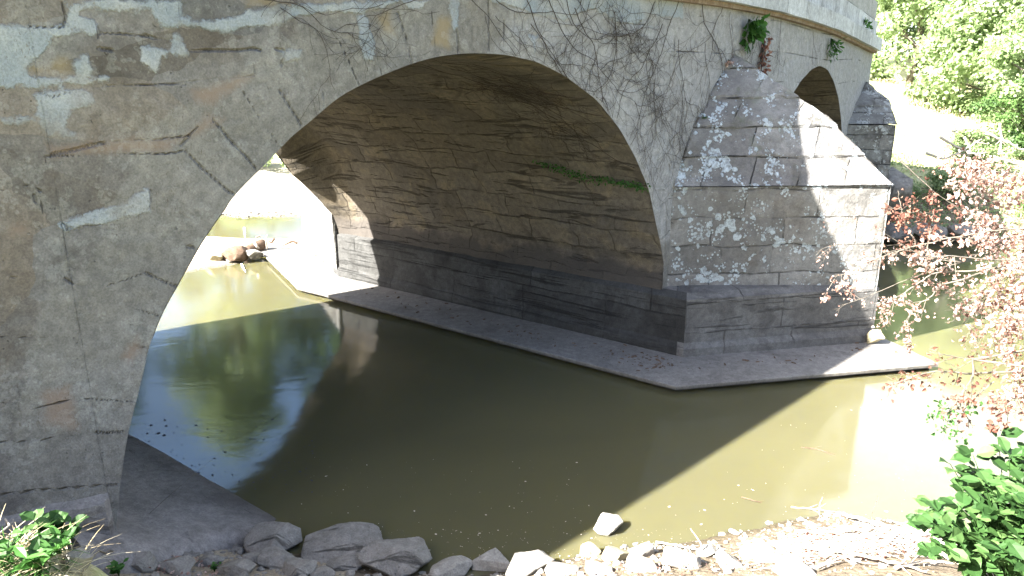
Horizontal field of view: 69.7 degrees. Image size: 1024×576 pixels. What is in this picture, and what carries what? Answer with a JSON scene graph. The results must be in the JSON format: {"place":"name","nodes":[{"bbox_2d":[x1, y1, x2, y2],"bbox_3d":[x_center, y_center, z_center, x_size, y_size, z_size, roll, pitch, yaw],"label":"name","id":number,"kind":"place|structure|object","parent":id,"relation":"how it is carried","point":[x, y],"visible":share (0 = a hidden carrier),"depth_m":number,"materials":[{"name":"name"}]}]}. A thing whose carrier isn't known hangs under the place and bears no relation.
{"place":"outdoors","nodes":[
{"label":"outdoors","id":0,"kind":"place"},
{"bbox_2d":[0,527,89,575],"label":"grass","id":1,"kind":"structure","parent":0,"point":[7,573],"depth_m":3.00,"materials":[{"name":"green plant"}]},
{"bbox_2d":[0,504,139,575],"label":"dry grass","id":2,"kind":"structure","parent":0,"point":[28,543],"depth_m":3.10,"materials":[{"name":"plant"}]},
{"bbox_2d":[0,55,1023,575],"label":"ground","id":3,"kind":"structure","parent":0,"point":[274,185],"depth_m":16.03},
{"bbox_2d":[0,518,13,533],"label":"dry stalk","id":4,"kind":"object","parent":3,"relation":"on","point":[7,523],"visible":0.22,"depth_m":3.49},
{"bbox_2d":[0,527,30,569],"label":"weed","id":5,"kind":"object","parent":3,"relation":"on","point":[6,547],"visible":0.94,"depth_m":2.97,"materials":[{"name":"green plant"}]},
{"bbox_2d":[10,525,78,572],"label":"weed","id":6,"kind":"object","parent":3,"relation":"on","point":[42,550],"visible":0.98,"depth_m":2.95,"materials":[{"name":"green plant"}]},
{"bbox_2d":[19,508,88,550],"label":"weed","id":7,"kind":"object","parent":3,"relation":"on","point":[57,519],"visible":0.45,"depth_m":3.19,"materials":[{"name":"green plant"}]},
{"bbox_2d":[64,547,93,573],"bbox_3d":[-1.871,1.185,3.158,0.122,0.142,0.086,5,17,17],"label":"rock","id":8,"kind":"object","parent":3,"relation":"on","point":[83,557],"visible":0.81,"depth_m":3.13,"materials":[{"name":"grey stone"}]},
{"bbox_2d":[106,558,128,575],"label":"weed","id":9,"kind":"object","parent":3,"relation":"on","point":[115,567],"visible":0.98,"depth_m":4.78,"materials":[{"name":"green plant"}]},
{"bbox_2d":[131,551,157,572],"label":"rock","id":10,"kind":"object","parent":3,"relation":"on","point":[142,561],"visible":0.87,"depth_m":4.96,"materials":[{"name":"grey stone"}]},
{"bbox_2d":[93,458,213,557],"bbox_3d":[-2.488,1.804,4.787,0.600,1.985,2.879,-4,16,-12],"label":"stick","id":11,"kind":"object","parent":3,"relation":"on","point":[101,551],"visible":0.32,"depth_m":4.47,"materials":[{"name":"wood"}]},
{"bbox_2d":[159,555,195,575],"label":"rock","id":12,"kind":"object","parent":3,"relation":"on","point":[179,565],"visible":0.91,"depth_m":5.04,"materials":[{"name":"grey stone"}]},
{"bbox_2d":[148,555,218,575],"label":"dead leaves","id":13,"kind":"object","parent":3,"relation":"on","point":[215,573],"visible":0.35,"depth_m":5.01,"materials":[{"name":"brown plant"}]},
{"bbox_2d":[194,554,224,566],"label":"rock","id":14,"kind":"object","parent":3,"relation":"on","point":[208,559],"visible":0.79,"depth_m":5.22,"materials":[{"name":"grey stone"}]},
{"bbox_2d":[203,252,222,260],"bbox_3d":[-5.885,-0.614,14.526,0.401,0.186,0.319,-7,17,-24],"label":"chunk","id":15,"kind":"object","parent":3,"relation":"on","point":[213,256],"visible":0.95,"depth_m":14.44,"materials":[{"name":"yellow stone"}]},
{"bbox_2d":[210,561,221,571],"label":"weed","id":16,"kind":"object","parent":3,"relation":"on","point":[213,566],"visible":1,"depth_m":5.11,"materials":[{"name":"green plant"}]},
{"bbox_2d":[222,246,248,261],"bbox_3d":[-5.492,-0.696,14.682,0.495,0.314,0.462,4,16,13],"label":"chunk","id":17,"kind":"object","parent":3,"relation":"on","point":[235,253],"visible":0.89,"depth_m":14.51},
{"bbox_2d":[216,558,256,575],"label":"rock","id":18,"kind":"object","parent":3,"relation":"on","point":[236,567],"visible":0.98,"depth_m":5.08,"materials":[{"name":"grey stone"}]},
{"bbox_2d":[242,552,259,563],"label":"rock","id":19,"kind":"object","parent":3,"relation":"on","point":[252,556],"visible":0.38,"depth_m":5.33,"materials":[{"name":"grey stone"}]},
{"bbox_2d":[246,249,263,259],"bbox_3d":[-5.140,-0.653,14.629,0.318,0.221,0.272,14,21,41],"label":"chunk","id":20,"kind":"object","parent":3,"relation":"on","point":[253,254],"visible":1,"depth_m":14.58,"materials":[{"name":"grey stone"}]},
{"bbox_2d":[245,235,267,250],"bbox_3d":[-5.218,-0.893,15.092,0.449,0.442,0.512,7,17,24],"label":"driftwood log","id":21,"kind":"object","parent":3,"relation":"on","point":[259,244],"visible":0.76,"depth_m":15.12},
{"bbox_2d":[136,543,381,575],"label":"rubble","id":22,"kind":"object","parent":3,"relation":"on","point":[238,549],"visible":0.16,"depth_m":5.23,"materials":[{"name":"grey stone"}]},
{"bbox_2d":[222,209,300,216],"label":"gravel","id":23,"kind":"structure","parent":3,"relation":"on","point":[257,212],"depth_m":19.75,"materials":[{"name":"stone"}]},
{"bbox_2d":[243,521,302,552],"bbox_3d":[-1.867,1.979,5.720,0.366,0.280,0.392,11,19,34],"label":"rock","id":24,"kind":"object","parent":3,"relation":"on","point":[286,536],"visible":0.73,"depth_m":5.65,"materials":[{"name":"grey stone"}]},
{"bbox_2d":[263,156,284,167],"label":"bush","id":25,"kind":"object","parent":3,"relation":"on","point":[269,162],"visible":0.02,"depth_m":25.49,"materials":[{"name":"green plant"}]},
{"bbox_2d":[257,545,294,568],"bbox_3d":[-1.710,1.974,5.324,0.279,0.126,0.196,6,17,21],"label":"rock","id":26,"kind":"object","parent":3,"relation":"on","point":[274,557],"visible":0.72,"depth_m":5.28,"materials":[{"name":"grey stone"}]},
{"bbox_2d":[283,240,297,245],"bbox_3d":[-4.376,-0.883,14.500,0.296,0.122,0.059,-1,16,-4],"label":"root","id":27,"kind":"object","parent":3,"relation":"on","point":[293,241],"visible":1,"depth_m":14.49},
{"bbox_2d":[281,557,316,575],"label":"rock","id":28,"kind":"object","parent":3,"relation":"on","point":[294,566],"visible":1,"depth_m":5.14,"materials":[{"name":"grey stone"}]},
{"bbox_2d":[310,565,335,575],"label":"rock","id":29,"kind":"object","parent":3,"relation":"on","point":[324,570],"visible":0.99,"depth_m":5.16,"materials":[{"name":"grey stone"}]},
{"bbox_2d":[301,522,382,562],"bbox_3d":[-1.315,2.017,5.653,0.659,0.221,0.476,-6,17,-20],"label":"rock","id":30,"kind":"object","parent":3,"relation":"on","point":[325,545],"visible":0.59,"depth_m":5.63,"materials":[{"name":"grey stone"}]},
{"bbox_2d":[326,554,361,570],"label":"rock","id":31,"kind":"object","parent":3,"relation":"on","point":[345,563],"visible":0.79,"depth_m":5.37,"materials":[{"name":"grey stone"}]},
{"bbox_2d":[358,536,431,575],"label":"rock","id":32,"kind":"object","parent":3,"relation":"on","point":[401,556],"visible":0.97,"depth_m":5.35,"materials":[{"name":"grey stone"}]},
{"bbox_2d":[429,555,472,575],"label":"rock","id":33,"kind":"object","parent":3,"relation":"on","point":[455,565],"visible":1,"depth_m":5.37,"materials":[{"name":"stone"}]},
{"bbox_2d":[0,0,938,574],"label":"stone bridge","id":34,"kind":"structure","parent":3,"relation":"on","point":[142,142],"depth_m":8.81,"materials":[{"name":"stone"}]},
{"bbox_2d":[261,0,435,123],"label":"dead vine","id":35,"kind":"object","parent":34,"relation":"attached to","point":[349,33],"visible":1,"depth_m":5.70,"materials":[{"name":"plant"}]},
{"bbox_2d":[403,59,633,167],"bbox_3d":[-0.161,-1.920,8.314,2.619,1.248,1.972,-14,21,-41],"label":"dead vine","id":36,"kind":"object","parent":34,"relation":"hanging from","point":[516,96],"visible":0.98,"depth_m":8.33,"materials":[{"name":"plant"}]},
{"bbox_2d":[472,0,685,219],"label":"dead vine","id":37,"kind":"object","parent":34,"relation":"attached to","point":[597,63],"visible":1,"depth_m":7.77,"materials":[{"name":"plant"}]},
{"bbox_2d":[531,160,650,192],"bbox_3d":[0.963,-1.396,9.154,1.625,0.328,0.214,11,19,33],"label":"ivy","id":38,"kind":"object","parent":34,"relation":"attached to","point":[631,185],"visible":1,"depth_m":9.17,"materials":[{"name":"green plant"}]},
{"bbox_2d":[360,287,863,372],"bbox_3d":[0.814,0.625,10.247,7.892,0.016,2.059,6,17,20],"label":"debris","id":39,"kind":"object","parent":34,"relation":"on","point":[659,363],"visible":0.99,"depth_m":9.38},
{"bbox_2d":[500,0,757,186],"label":"dead vine","id":40,"kind":"object","parent":34,"relation":"attached to","point":[655,111],"visible":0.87,"depth_m":8.44,"materials":[{"name":"plant"}]},
{"bbox_2d":[653,15,757,189],"bbox_3d":[2.554,-2.421,9.438,0.046,2.147,2.530,15,21,42],"label":"dead vine","id":41,"kind":"object","parent":34,"relation":"attached to","point":[698,107],"visible":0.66,"depth_m":9.22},
{"bbox_2d":[739,12,770,53],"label":"fern","id":42,"kind":"object","parent":34,"relation":"attached to","point":[757,30],"visible":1,"depth_m":9.71,"materials":[{"name":"green plant"}]},
{"bbox_2d":[758,34,773,74],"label":"withered plant","id":43,"kind":"object","parent":34,"relation":"attached to","point":[763,59],"visible":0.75,"depth_m":10.21,"materials":[{"name":"red plant"}]},
{"bbox_2d":[750,16,818,80],"bbox_3d":[4.126,-3.338,11.087,0.055,1.288,3.500,12,20,37],"label":"dead vine","id":44,"kind":"object","parent":34,"relation":"attached to","point":[779,54],"visible":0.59,"depth_m":10.68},
{"bbox_2d":[827,37,845,62],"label":"fern","id":45,"kind":"object","parent":34,"relation":"attached to","point":[831,44],"visible":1,"depth_m":12.67,"materials":[{"name":"green plant"}]},
{"bbox_2d":[863,17,872,29],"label":"fern","id":46,"kind":"object","parent":34,"relation":"attached to","point":[868,25],"visible":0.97,"depth_m":14.72,"materials":[{"name":"green plant"}]},
{"bbox_2d":[867,329,884,343],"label":"rock","id":47,"kind":"object","parent":34,"relation":"on","point":[875,335],"visible":0.98,"depth_m":9.78,"materials":[{"name":"white stone"}]},
{"bbox_2d":[471,548,509,571],"bbox_3d":[-0.153,2.075,5.536,0.323,0.161,0.239,0,16,0],"label":"rock","id":48,"kind":"object","parent":3,"relation":"on","point":[494,559],"visible":0.84,"depth_m":5.45,"materials":[{"name":"stone"}]},
{"bbox_2d":[505,550,554,575],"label":"rock","id":49,"kind":"object","parent":3,"relation":"on","point":[528,563],"visible":0.89,"depth_m":5.33,"materials":[{"name":"stone"}]},
{"bbox_2d":[544,562,579,575],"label":"rock","id":50,"kind":"object","parent":3,"relation":"on","point":[554,568],"visible":0.91,"depth_m":5.24,"materials":[{"name":"stone"}]},
{"bbox_2d":[579,542,601,557],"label":"rock","id":51,"kind":"object","parent":3,"relation":"on","point":[588,549],"visible":0.93,"depth_m":5.56,"materials":[{"name":"grey stone"}]},
{"bbox_2d":[585,560,612,575],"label":"rock","id":52,"kind":"object","parent":3,"relation":"on","point":[595,567],"visible":0.88,"depth_m":5.14,"materials":[{"name":"stone"}]},
{"bbox_2d":[601,545,629,561],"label":"rock","id":53,"kind":"object","parent":3,"relation":"on","point":[611,553],"visible":0.81,"depth_m":5.36,"materials":[{"name":"grey stone"}]},
{"bbox_2d":[627,542,654,556],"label":"rock","id":54,"kind":"object","parent":3,"relation":"on","point":[645,549],"visible":0.67,"depth_m":5.46,"materials":[{"name":"stone"}]},
{"bbox_2d":[625,552,657,572],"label":"rock","id":55,"kind":"object","parent":3,"relation":"on","point":[637,563],"visible":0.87,"depth_m":5.09,"materials":[{"name":"stone"}]},
{"bbox_2d":[655,541,705,552],"bbox_3d":[1.266,1.954,5.535,0.449,0.214,0.060,14,21,41],"label":"driftwood","id":56,"kind":"object","parent":3,"relation":"on","point":[675,545],"visible":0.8,"depth_m":5.55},
{"bbox_2d":[662,546,700,569],"bbox_3d":[1.190,1.918,5.152,0.274,0.113,0.216,5,17,18],"label":"rock","id":57,"kind":"object","parent":3,"relation":"on","point":[674,557],"visible":0.85,"depth_m":5.11,"materials":[{"name":"stone"}]},
{"bbox_2d":[418,511,987,575],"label":"gravel","id":58,"kind":"structure","parent":3,"relation":"on","point":[728,570],"depth_m":5.54,"materials":[{"name":"gravel"}]},
{"bbox_2d":[795,524,889,532],"bbox_3d":[2.455,1.825,5.489,0.632,0.209,0.098,7,17,22],"label":"driftwood","id":59,"kind":"object","parent":58,"relation":"on","point":[809,531],"visible":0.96,"depth_m":5.49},
{"bbox_2d":[696,543,716,557],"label":"rock","id":60,"kind":"object","parent":3,"relation":"on","point":[710,550],"visible":0.93,"depth_m":5.33,"materials":[{"name":"stone"}]},
{"bbox_2d":[690,528,702,550],"bbox_3d":[1.342,1.839,5.329,0.113,0.204,0.020,2,16,8],"label":"stick","id":61,"kind":"object","parent":60,"relation":"on","point":[698,540],"visible":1,"depth_m":5.32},
{"bbox_2d":[715,548,742,568],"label":"rock","id":62,"kind":"object","parent":3,"relation":"on","point":[723,557],"visible":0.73,"depth_m":5.09,"materials":[{"name":"stone"}]},
{"bbox_2d":[557,541,947,575],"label":"dead leaves","id":63,"kind":"object","parent":3,"relation":"on","point":[668,567],"visible":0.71,"depth_m":5.03,"materials":[{"name":"brown plant"}]},
{"bbox_2d":[738,541,780,562],"bbox_3d":[1.764,1.881,5.198,0.307,0.116,0.236,11,19,35],"label":"rock","id":64,"kind":"object","parent":3,"relation":"on","point":[761,548],"visible":0.78,"depth_m":5.17,"materials":[{"name":"grey stone"}]},
{"bbox_2d":[772,553,816,575],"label":"rock","id":65,"kind":"object","parent":3,"relation":"on","point":[788,564],"visible":0.99,"depth_m":4.76,"materials":[{"name":"stone"}]},
{"bbox_2d":[731,519,956,570],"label":"twig litter","id":66,"kind":"object","parent":3,"relation":"on","point":[852,543],"visible":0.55,"depth_m":5.22,"materials":[{"name":"wood"}]},
{"bbox_2d":[828,541,859,561],"bbox_3d":[2.254,1.797,4.999,0.048,0.236,0.527,2,16,6],"label":"driftwood","id":67,"kind":"object","parent":3,"relation":"on","point":[843,553],"visible":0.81,"depth_m":4.95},
{"bbox_2d":[779,532,926,574],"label":"driftwood","id":68,"kind":"object","parent":3,"relation":"on","point":[901,564],"visible":0.88,"depth_m":4.81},
{"bbox_2d":[814,545,899,569],"bbox_3d":[2.279,1.786,4.863,0.641,0.184,0.115,-6,17,-20],"label":"driftwood","id":69,"kind":"object","parent":3,"relation":"on","point":[832,561],"visible":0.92,"depth_m":4.88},
{"bbox_2d":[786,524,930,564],"bbox_3d":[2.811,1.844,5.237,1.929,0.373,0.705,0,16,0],"label":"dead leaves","id":70,"kind":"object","parent":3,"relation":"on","point":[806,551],"visible":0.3,"depth_m":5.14,"materials":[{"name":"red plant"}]},
{"bbox_2d":[870,56,910,80],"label":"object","id":71,"kind":"structure","parent":3,"relation":"on","point":[902,75],"depth_m":34.53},
{"bbox_2d":[842,512,949,559],"bbox_3d":[2.877,1.739,5.373,0.315,0.569,1.190,-1,16,-2],"label":"driftwood","id":72,"kind":"object","parent":3,"relation":"on","point":[864,519],"visible":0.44,"depth_m":5.70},
{"bbox_2d":[867,528,927,548],"bbox_3d":[2.698,1.735,5.175,0.532,0.158,0.108,-6,17,-21],"label":"driftwood","id":73,"kind":"object","parent":3,"relation":"on","point":[896,539],"visible":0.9,"depth_m":5.13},
{"bbox_2d":[886,167,912,222],"bbox_3d":[8.450,-2.038,16.369,0.743,1.250,0.898,0,16,0],"label":"boulder","id":74,"kind":"object","parent":3,"relation":"on","point":[898,179],"visible":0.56,"depth_m":16.07,"materials":[{"name":"grey stone"}]},
{"bbox_2d":[881,188,942,254],"bbox_3d":[2.764,-0.454,5.108,0.408,0.482,0.332,0,16,0],"label":"dry bramble","id":75,"kind":"object","parent":3,"relation":"on","point":[903,217],"visible":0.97,"depth_m":5.07,"materials":[{"name":"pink plant"}]},
{"bbox_2d":[870,0,967,83],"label":"tree","id":76,"kind":"object","parent":3,"relation":"on","point":[890,16],"visible":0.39,"depth_m":32.81,"materials":[{"name":"green plant"}]},
{"bbox_2d":[894,555,956,569],"bbox_3d":[2.636,1.761,4.650,0.473,0.110,0.106,1,16,2],"label":"driftwood","id":77,"kind":"object","parent":3,"relation":"on","point":[911,563],"visible":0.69,"depth_m":4.65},
{"bbox_2d":[912,223,947,241],"bbox_3d":[9.255,-1.226,16.343,0.776,0.420,0.604,0,16,0],"label":"block","id":78,"kind":"object","parent":3,"relation":"on","point":[938,232],"depth_m":16.15,"materials":[{"name":"grey stone"}]},
{"bbox_2d":[912,167,977,202],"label":"bush","id":79,"kind":"object","parent":3,"relation":"on","point":[939,183],"visible":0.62,"depth_m":17.42,"materials":[{"name":"green plant"}]},
{"bbox_2d":[895,156,1005,226],"bbox_3d":[3.110,-0.684,5.228,0.846,0.501,0.204,0,16,0],"label":"dry bramble","id":80,"kind":"object","parent":3,"relation":"on","point":[929,199],"visible":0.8,"depth_m":5.21,"materials":[{"name":"plant"}]},
{"bbox_2d":[878,0,1023,120],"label":"tree","id":81,"kind":"object","parent":3,"relation":"on","point":[958,46],"visible":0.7,"depth_m":25.59,"materials":[{"name":"green plant"}]},
{"bbox_2d":[884,147,1023,239],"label":"undergrowth","id":82,"kind":"object","parent":3,"relation":"on","point":[923,205],"visible":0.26,"depth_m":17.37,"materials":[{"name":"green plant"}]},
{"bbox_2d":[925,139,988,159],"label":"dead branch","id":83,"kind":"object","parent":3,"relation":"on","point":[933,155],"visible":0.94,"depth_m":17.77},
{"bbox_2d":[947,223,977,240],"bbox_3d":[10.005,-1.222,16.326,0.604,0.420,0.604,0,16,0],"label":"block","id":84,"kind":"object","parent":3,"relation":"on","point":[955,231],"depth_m":16.15,"materials":[{"name":"grey stone"}]},
{"bbox_2d":[905,426,1023,575],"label":"leafy shrub","id":85,"kind":"object","parent":3,"relation":"on","point":[989,539],"visible":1,"depth_m":3.89,"materials":[{"name":"green plant"}]},
{"bbox_2d":[881,334,1023,433],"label":"dry bramble","id":86,"kind":"object","parent":85,"relation":"on","point":[990,426],"visible":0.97,"depth_m":4.21,"materials":[{"name":"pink plant"}]},
{"bbox_2d":[926,381,994,452],"bbox_3d":[2.570,0.722,4.278,0.309,0.404,0.332,14,21,41],"label":"shrub","id":87,"kind":"object","parent":86,"relation":"attached to","point":[937,416],"visible":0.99,"depth_m":4.25,"materials":[{"name":"green plant"}]},
{"bbox_2d":[971,347,1023,422],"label":"dry bramble","id":88,"kind":"object","parent":86,"relation":"attached to","point":[1016,374],"visible":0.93,"depth_m":4.06,"materials":[{"name":"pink plant"}]},
{"bbox_2d":[963,137,970,156],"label":"dead branch","id":89,"kind":"object","parent":3,"relation":"on","point":[965,139],"visible":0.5,"depth_m":18.00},
{"bbox_2d":[951,119,986,131],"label":"dead branch","id":90,"kind":"object","parent":3,"relation":"on","point":[970,126],"visible":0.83,"depth_m":18.20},
{"bbox_2d":[922,141,1023,215],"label":"dry bramble","id":91,"kind":"object","parent":3,"relation":"on","point":[964,183],"visible":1,"depth_m":7.58,"materials":[{"name":"pink plant"}]},
{"bbox_2d":[933,188,1023,366],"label":"dry bramble","id":92,"kind":"object","parent":3,"relation":"on","point":[1007,329],"visible":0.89,"depth_m":4.63,"materials":[{"name":"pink plant"}]},
{"bbox_2d":[820,225,1023,302],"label":"dry bramble","id":93,"kind":"object","parent":92,"relation":"attached to","point":[1014,267],"visible":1,"depth_m":4.46,"materials":[{"name":"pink plant"}]},
{"bbox_2d":[816,211,962,316],"bbox_3d":[2.466,-0.155,4.861,0.989,0.708,0.384,0,16,0],"label":"dry bramble","id":94,"kind":"object","parent":93,"relation":"attached to","point":[893,259],"visible":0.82,"depth_m":4.80,"materials":[{"name":"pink plant"}]},
{"bbox_2d":[871,260,1023,354],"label":"dry bramble","id":95,"kind":"object","parent":93,"relation":"attached to","point":[914,308],"visible":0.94,"depth_m":4.58,"materials":[{"name":"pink plant"}]},
{"bbox_2d":[944,126,1023,170],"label":"bush","id":96,"kind":"object","parent":3,"relation":"on","point":[975,135],"visible":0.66,"depth_m":18.65,"materials":[{"name":"green plant"}]},
{"bbox_2d":[968,3,1015,89],"bbox_3d":[21.651,-10.534,27.447,9.850,8.136,8.841,0,16,0],"label":"tree","id":97,"kind":"object","parent":3,"relation":"on","point":[981,87],"visible":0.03,"depth_m":27.87,"materials":[{"name":"green plant"}]},
{"bbox_2d":[967,76,1023,156],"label":"bush","id":98,"kind":"object","parent":3,"relation":"on","point":[1012,136],"visible":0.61,"depth_m":19.72,"materials":[{"name":"green plant"}]},
{"bbox_2d":[969,0,1023,142],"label":"tree","id":99,"kind":"object","parent":3,"relation":"on","point":[1005,60],"visible":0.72,"depth_m":20.27,"materials":[{"name":"green plant"}]},
{"bbox_2d":[995,123,1006,154],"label":"dead branch","id":100,"kind":"object","parent":3,"relation":"on","point":[1000,131],"visible":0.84,"depth_m":17.77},
{"bbox_2d":[985,132,1023,150],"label":"dead branch","id":101,"kind":"object","parent":3,"relation":"on","point":[999,138],"visible":1,"depth_m":17.28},
{"bbox_2d":[993,156,1023,171],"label":"dead branch","id":102,"kind":"object","parent":3,"relation":"on","point":[1003,159],"visible":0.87,"depth_m":16.83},
{"bbox_2d":[1011,196,1023,217],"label":"bush","id":103,"kind":"object","parent":3,"relation":"on","point":[1022,205],"visible":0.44,"depth_m":17.18,"materials":[{"name":"green plant"}]},
{"bbox_2d":[128,214,1023,575],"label":"water","id":104,"kind":"structure","parent":0,"point":[484,446],"depth_m":7.71,"materials":[{"name":"liquid"}]},
{"bbox_2d":[142,419,313,492],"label":"floating specks","id":105,"kind":"object","parent":104,"relation":"on","point":[233,468],"visible":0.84,"depth_m":7.19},
{"bbox_2d":[325,459,591,549],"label":"floating specks","id":106,"kind":"object","parent":104,"relation":"on","point":[485,514],"visible":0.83,"depth_m":6.10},
{"bbox_2d":[593,512,622,535],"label":"rock","id":107,"kind":"object","parent":104,"relation":"in","point":[607,524],"visible":0.96,"depth_m":5.88,"materials":[{"name":"stone"}]},
{"bbox_2d":[791,503,835,512],"bbox_3d":[2.582,1.852,6.191,0.430,0.068,0.067,2,16,8],"label":"stick","id":108,"kind":"object","parent":104,"relation":"in","point":[810,508],"visible":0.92,"depth_m":6.22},
{"bbox_2d":[801,446,834,455],"bbox_3d":[3.032,1.580,7.235,0.335,0.075,0.139,10,19,32],"label":"stick","id":109,"kind":"object","parent":104,"relation":"on","point":[816,448],"visible":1,"depth_m":7.23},
{"bbox_2d":[885,223,912,242],"bbox_3d":[8.572,-1.224,16.334,0.605,0.420,0.600,0,16,0],"label":"block","id":110,"kind":"object","parent":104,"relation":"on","point":[890,228],"depth_m":16.16,"materials":[{"name":"grey stone"}]},
{"bbox_2d":[891,136,1023,240],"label":"dead leaves","id":111,"kind":"object","parent":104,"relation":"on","point":[963,204],"depth_m":17.85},
{"bbox_2d":[869,77,1023,172],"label":"grass","id":112,"kind":"structure","parent":0,"point":[929,111],"depth_m":24.07,"materials":[{"name":"plant"}]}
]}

